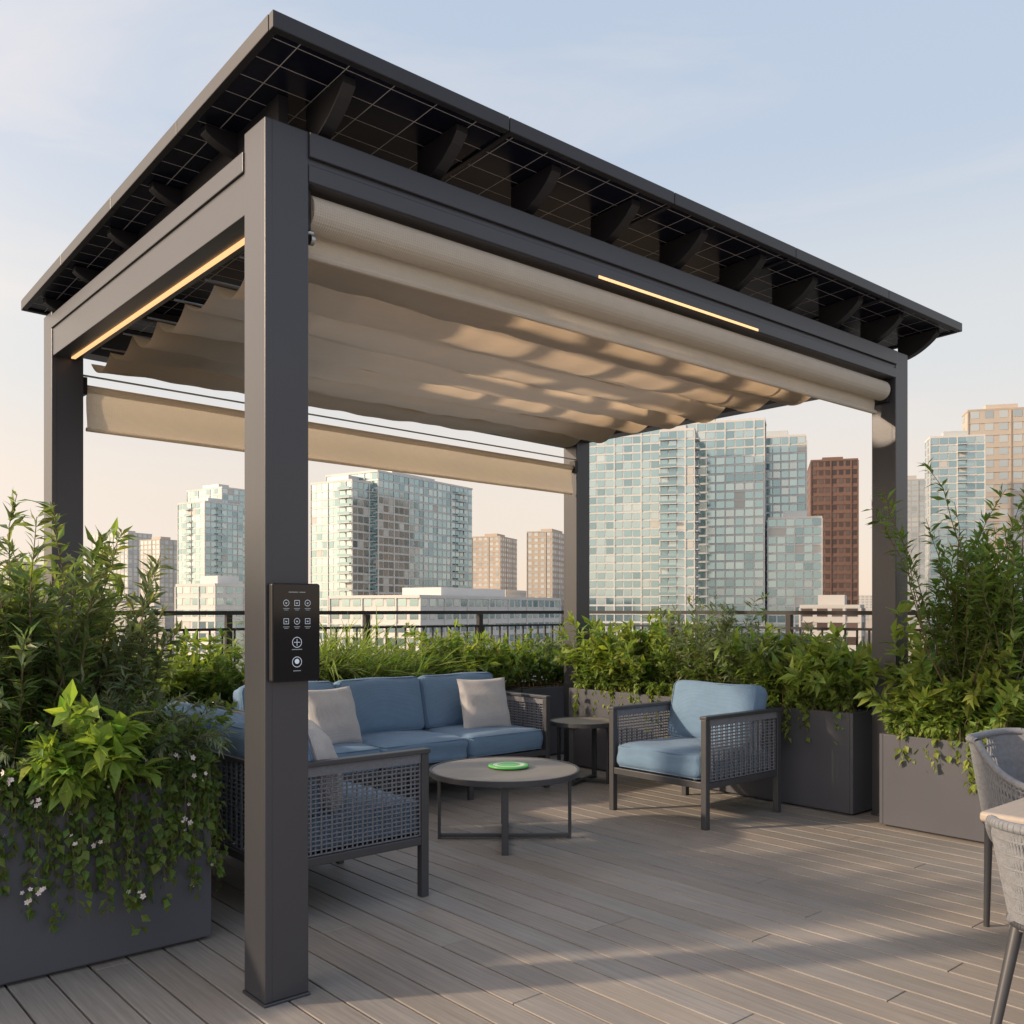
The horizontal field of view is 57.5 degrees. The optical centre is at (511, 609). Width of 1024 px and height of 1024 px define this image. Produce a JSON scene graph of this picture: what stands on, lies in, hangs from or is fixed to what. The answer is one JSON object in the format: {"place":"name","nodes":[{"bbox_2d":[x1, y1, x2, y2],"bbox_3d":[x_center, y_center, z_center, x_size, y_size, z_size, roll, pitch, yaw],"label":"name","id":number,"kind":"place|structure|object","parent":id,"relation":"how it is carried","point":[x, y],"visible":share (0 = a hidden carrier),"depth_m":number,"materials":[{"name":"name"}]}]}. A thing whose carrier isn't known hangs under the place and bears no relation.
{"place":"outdoors","nodes":[
{"label":"outdoors","id":0,"kind":"place"},
{"bbox_2d":[42,601,61,645],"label":"olive shrub","id":1,"kind":"object","parent":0,"point":[51,623],"depth_m":4.45,"materials":[{"name":"green plant"}]},
{"bbox_2d":[1,517,137,695],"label":"tall willow shrub","id":2,"kind":"object","parent":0,"point":[55,557],"visible":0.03,"depth_m":4.61,"materials":[{"name":"green plant"}]},
{"bbox_2d":[139,537,176,602],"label":"apartment tower","id":3,"kind":"structure","parent":0,"point":[154,547],"depth_m":787.70,"materials":[{"name":"beige concrete"}]},
{"bbox_2d":[175,576,244,672],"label":"office building","id":4,"kind":"structure","parent":0,"point":[216,593],"depth_m":305.41,"materials":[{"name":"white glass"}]},
{"bbox_2d":[310,470,472,644],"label":"glass tower","id":5,"kind":"structure","parent":0,"point":[376,532],"depth_m":405.22,"materials":[{"name":"blue glass"}]},
{"bbox_2d":[329,587,560,681],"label":"office building","id":6,"kind":"structure","parent":0,"point":[439,599],"depth_m":275.90,"materials":[{"name":"white concrete"}]},
{"bbox_2d":[0,0,1023,594],"label":"sky","id":7,"kind":"structure","parent":0,"point":[879,141],"materials":[{"name":"blue"}]},
{"bbox_2d":[589,418,822,677],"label":"glass tower","id":8,"kind":"structure","parent":0,"point":[705,512],"depth_m":384.88,"materials":[{"name":"blue glass"}]},
{"bbox_2d":[799,595,865,652],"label":"office building","id":9,"kind":"structure","parent":0,"point":[832,602],"depth_m":253.75,"materials":[{"name":"white concrete"}]},
{"bbox_2d":[962,403,1023,599],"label":"stone apartment building","id":10,"kind":"structure","parent":0,"point":[1000,427],"depth_m":459.27,"materials":[{"name":"beige stone"}]},
{"label":"ground","id":11,"kind":"structure","parent":0,"visible":0},
{"bbox_2d":[0,562,43,589],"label":"apartment tower","id":12,"kind":"structure","parent":11,"relation":"on","point":[35,567],"depth_m":711.29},
{"bbox_2d":[91,530,151,600],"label":"apartment tower","id":13,"kind":"structure","parent":11,"relation":"on","point":[129,557],"depth_m":855.77,"materials":[{"name":"white concrete"}]},
{"bbox_2d":[177,484,244,583],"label":"glass tower","id":14,"kind":"structure","parent":11,"relation":"on","point":[210,530],"depth_m":530.20,"materials":[{"name":"white glass"}]},
{"bbox_2d":[472,534,516,589],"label":"stone apartment building","id":15,"kind":"structure","parent":11,"relation":"on","point":[494,561],"depth_m":705.33,"materials":[{"name":"beige stone"}]},
{"bbox_2d":[83,590,924,662],"bbox_3d":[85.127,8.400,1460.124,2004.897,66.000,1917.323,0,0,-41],"label":"distant city buildings","id":16,"kind":"structure","parent":11,"relation":"on","point":[864,600],"depth_m":535.76,"materials":[{"name":"beige concrete"}]},
{"bbox_2d":[526,529,563,643],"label":"stone apartment building","id":17,"kind":"structure","parent":11,"relation":"on","point":[544,563],"depth_m":624.14,"materials":[{"name":"beige stone"}]},
{"bbox_2d":[807,457,858,604],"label":"brown office building","id":18,"kind":"structure","parent":11,"relation":"on","point":[833,492],"depth_m":452.27,"materials":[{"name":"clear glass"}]},
{"bbox_2d":[908,475,924,610],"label":"apartment tower","id":19,"kind":"structure","parent":11,"relation":"on","point":[916,506],"depth_m":601.07,"materials":[{"name":"grey concrete"}]},
{"bbox_2d":[925,430,985,656],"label":"glass tower","id":20,"kind":"structure","parent":11,"relation":"on","point":[958,461],"depth_m":433.46,"materials":[{"name":"glass"}]},
{"bbox_3d":[0.152,21.415,2.577,12.200,39.970,12.300,0,0,-41],"label":"rooftop building","id":21,"kind":"object","parent":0,"visible":0},
{"bbox_2d":[0,754,1023,1023],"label":"wooden deck","id":22,"kind":"structure","parent":21,"relation":"on","point":[648,902],"depth_m":4.06,"materials":[{"name":"grey wood"}]},
{"bbox_2d":[0,776,210,985],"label":"planter box","id":23,"kind":"object","parent":22,"relation":"on","point":[33,947],"visible":0.49,"depth_m":3.65,"materials":[{"name":"metal"}]},
{"bbox_2d":[0,490,136,765],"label":"tall willow shrub","id":24,"kind":"object","parent":23,"relation":"on","point":[21,626],"visible":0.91,"depth_m":3.77,"materials":[{"name":"green plant"}]},
{"bbox_2d":[14,679,171,814],"bbox_3d":[-1.647,0.519,3.615,0.498,0.538,0.490,0,0,18],"label":"laurel shrub","id":25,"kind":"object","parent":23,"relation":"in","point":[88,746],"visible":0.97,"depth_m":3.53,"materials":[{"name":"green plant"}]},
{"bbox_2d":[0,531,193,728],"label":"olive shrub","id":26,"kind":"object","parent":23,"relation":"on","point":[108,664],"visible":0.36,"depth_m":4.13,"materials":[{"name":"green plant"}]},
{"bbox_2d":[0,746,225,935],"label":"trailing ivy","id":27,"kind":"object","parent":23,"relation":"in","point":[105,803],"visible":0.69,"depth_m":3.68,"materials":[{"name":"green plant"}]},
{"bbox_2d":[0,664,236,776],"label":"rosemary shrub","id":28,"kind":"object","parent":23,"relation":"on","point":[165,741],"visible":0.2,"depth_m":3.93,"materials":[{"name":"green plant"}]},
{"bbox_2d":[23,685,239,783],"bbox_3d":[-1.741,0.526,4.058,1.030,0.456,1.068,0,0,-41],"label":"boxwood shrub","id":29,"kind":"object","parent":23,"relation":"in","point":[158,729],"visible":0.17,"depth_m":3.93,"materials":[{"name":"green plant"}]},
{"bbox_2d":[190,744,229,891],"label":"trailing ivy","id":30,"kind":"object","parent":23,"relation":"in","point":[218,805],"visible":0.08,"depth_m":3.99,"materials":[{"name":"green plant"}]},
{"bbox_2d":[156,700,429,896],"bbox_3d":[-1.253,0.955,4.905,0.850,0.890,1.632,0,0,-41],"label":"outdoor sofa","id":31,"kind":"object","parent":22,"relation":"on","point":[363,820],"visible":0.34,"depth_m":4.38,"materials":[{"name":"grey wicker"}]},
{"bbox_2d":[308,719,340,812],"bbox_3d":[-0.917,0.735,4.455,0.187,0.420,0.420,-18,4,-12],"label":"throw pillow","id":32,"kind":"object","parent":31,"relation":"on","point":[320,744],"visible":0.39,"depth_m":4.28,"materials":[{"name":"fabric"}]},
{"bbox_2d":[230,703,404,782],"bbox_3d":[-1.612,1.070,7.689,1.380,0.660,0.700,0,0,-41],"label":"planter box","id":33,"kind":"object","parent":22,"relation":"on","point":[368,771],"visible":0.01,"depth_m":7.68,"materials":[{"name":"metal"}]},
{"bbox_2d":[195,609,482,704],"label":"ornamental grass","id":34,"kind":"object","parent":33,"relation":"in","point":[376,665],"depth_m":7.68,"materials":[{"name":"green plant"}]},
{"bbox_2d":[133,627,594,707],"bbox_3d":[-1.134,0.467,8.120,5.542,0.668,1.224,0,0,-41],"label":"boxwood shrub","id":35,"kind":"object","parent":33,"relation":"in","point":[535,666],"visible":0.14,"depth_m":8.00,"materials":[{"name":"green plant"}]},
{"bbox_2d":[219,672,550,799],"bbox_3d":[-0.862,0.955,6.921,2.362,0.890,0.850,0,0,-41],"label":"outdoor sofa","id":36,"kind":"object","parent":22,"relation":"on","point":[404,713],"visible":0.55,"depth_m":7.08,"materials":[{"name":"blue fabric"}]},
{"bbox_2d":[308,686,362,743],"bbox_3d":[-1.245,0.745,6.485,0.184,0.430,0.430,-25,-16,36],"label":"throw pillow","id":37,"kind":"object","parent":36,"relation":"on","point":[332,714],"visible":0.81,"depth_m":6.42,"materials":[{"name":"fabric"}]},
{"bbox_2d":[457,677,510,727],"bbox_3d":[-0.216,0.745,7.375,0.430,0.430,0.182,0,-18,-29],"label":"throw pillow","id":38,"kind":"object","parent":36,"relation":"on","point":[483,703],"visible":0.94,"depth_m":7.31,"materials":[{"name":"fabric"}]},
{"bbox_2d":[413,688,520,774],"bbox_3d":[-0.609,1.070,8.555,1.230,0.660,0.700,0,0,-41],"label":"planter box","id":39,"kind":"object","parent":22,"relation":"on","point":[513,690],"visible":0.06,"depth_m":8.66,"materials":[{"name":"metal"}]},
{"bbox_2d":[98,618,533,706],"bbox_3d":[-1.521,0.437,7.671,4.528,0.739,1.043,0,0,-41],"label":"laurel shrub","id":40,"kind":"object","parent":39,"relation":"in","point":[192,671],"visible":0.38,"depth_m":8.20,"materials":[{"name":"green plant"}]},
{"bbox_2d":[21,9,961,1007],"bbox_3d":[-0.020,-0.278,6.051,5.095,3.356,3.570,0,0,-41],"label":"pergola","id":41,"kind":"object","parent":22,"relation":"on","point":[291,221],"visible":0.98,"depth_m":4.43,"materials":[{"name":"metal"}]},
{"bbox_2d":[269,583,319,682],"bbox_3d":[-0.776,0.080,3.337,0.190,0.350,0.032,0,0,-41],"label":"touch control panel","id":42,"kind":"object","parent":41,"relation":"attached to","point":[294,631],"visible":1,"depth_m":3.32,"materials":[{"name":"black metal"}]},
{"bbox_2d":[429,756,579,855],"bbox_3d":[-0.045,1.185,5.725,0.922,0.430,0.922,0,0,-41],"label":"coffee table","id":43,"kind":"object","parent":22,"relation":"on","point":[475,772],"visible":0.94,"depth_m":5.63,"materials":[{"name":"grey wood"}]},
{"bbox_2d":[488,761,528,769],"bbox_3d":[-0.021,0.961,5.772,0.256,0.017,0.256,0,0,-41],"label":"green frisbee","id":44,"kind":"object","parent":43,"relation":"on","point":[508,765],"visible":1,"depth_m":5.73,"materials":[{"name":"plastic"}]},
{"bbox_2d":[87,611,946,682],"bbox_3d":[0.172,0.704,2.859,11.050,1.392,11.150,0,0,-41],"label":"metal railing","id":45,"kind":"object","parent":22,"relation":"on","point":[479,626],"visible":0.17,"depth_m":8.82,"materials":[{"name":"black metal"}]},
{"bbox_2d":[505,680,563,756],"bbox_3d":[0.374,1.070,9.406,1.330,0.660,0.700,0,0,-41],"label":"planter box","id":46,"kind":"object","parent":22,"relation":"on","point":[556,694],"visible":0.02,"depth_m":8.97,"materials":[{"name":"metal"}]},
{"bbox_2d":[513,630,608,686],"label":"olive shrub","id":47,"kind":"object","parent":46,"relation":"on","point":[546,646],"visible":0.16,"depth_m":9.39,"materials":[{"name":"green plant"}]},
{"bbox_2d":[550,717,608,785],"bbox_3d":[0.581,1.150,7.615,0.542,0.500,0.542,0,0,-41],"label":"side table","id":48,"kind":"object","parent":22,"relation":"on","point":[572,724],"visible":0.85,"depth_m":7.53,"materials":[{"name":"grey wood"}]},
{"bbox_2d":[569,686,692,779],"bbox_3d":[1.241,1.050,8.120,0.740,0.700,1.380,0,0,-41],"label":"planter box","id":49,"kind":"object","parent":22,"relation":"on","point":[585,700],"visible":0.12,"depth_m":8.12,"materials":[{"name":"metal"}]},
{"bbox_2d":[572,676,855,756],"bbox_3d":[1.429,0.853,7.374,0.300,0.575,2.731,0,0,-43],"label":"trailing ivy","id":50,"kind":"object","parent":49,"relation":"in","point":[662,688],"visible":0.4,"depth_m":7.58,"materials":[{"name":"green plant"}]},
{"bbox_2d":[551,607,881,713],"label":"shrubs","id":51,"kind":"object","parent":49,"relation":"in","point":[806,667],"visible":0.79,"depth_m":6.89,"materials":[{"name":"green plant"}]},
{"bbox_2d":[572,629,871,712],"bbox_3d":[1.675,0.455,7.552,1.155,0.622,2.978,0,0,-35],"label":"boxwood shrub","id":52,"kind":"object","parent":49,"relation":"in","point":[661,675],"visible":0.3,"depth_m":7.38,"materials":[{"name":"green plant"}]},
{"bbox_2d":[608,680,781,829],"bbox_3d":[1.273,0.957,6.507,0.850,0.886,0.852,0,0,-41],"label":"outdoor armchair","id":53,"kind":"object","parent":22,"relation":"on","point":[716,731],"visible":1,"depth_m":6.39,"materials":[{"name":"blue fabric"}]},
{"bbox_2d":[693,705,871,814],"bbox_3d":[2.147,1.050,7.072,0.740,0.700,1.350,0,0,-41],"label":"planter box","id":54,"kind":"object","parent":22,"relation":"on","point":[821,770],"visible":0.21,"depth_m":6.49,"materials":[{"name":"metal"}]},
{"bbox_2d":[648,587,847,706],"bbox_3d":[1.863,0.290,7.374,1.160,0.957,1.629,0,0,-41],"label":"olive shrub","id":55,"kind":"object","parent":54,"relation":"in","point":[708,645],"visible":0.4,"depth_m":7.39,"materials":[{"name":"green plant"}]},
{"bbox_2d":[879,730,992,843],"bbox_3d":[2.949,1.100,6.053,0.860,0.600,0.740,0,0,-41],"label":"planter box","id":56,"kind":"object","parent":22,"relation":"on","point":[917,797],"visible":0.49,"depth_m":5.81,"materials":[{"name":"metal"}]},
{"bbox_2d":[884,713,991,794],"bbox_3d":[2.647,0.891,5.797,0.278,0.459,0.756,0,0,-41],"label":"trailing ivy","id":57,"kind":"object","parent":56,"relation":"in","point":[904,729],"visible":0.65,"depth_m":5.75,"materials":[{"name":"green plant"}]},
{"bbox_2d":[853,601,1023,741],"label":"laurel shrub","id":58,"kind":"object","parent":56,"relation":"on","point":[919,693],"visible":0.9,"depth_m":5.78,"materials":[{"name":"green plant"}]},
{"bbox_2d":[861,459,1023,727],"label":"tall willow shrub","id":59,"kind":"object","parent":56,"relation":"in","point":[984,610],"visible":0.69,"depth_m":5.77,"materials":[{"name":"green plant"}]},
{"bbox_2d":[965,728,1023,926],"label":"dining chair","id":60,"kind":"object","parent":22,"relation":"on","point":[999,777],"visible":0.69,"depth_m":4.09,"materials":[{"name":"grey wicker"}]},
{"bbox_2d":[980,798,1023,823],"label":"dining table","id":61,"kind":"object","parent":22,"relation":"on","point":[1012,811],"visible":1,"depth_m":3.04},
{"bbox_2d":[985,814,1023,1023],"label":"dining chair","id":62,"kind":"object","parent":22,"relation":"on","point":[1006,838],"visible":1,"depth_m":2.74,"materials":[{"name":"grey wicker"}]}
]}

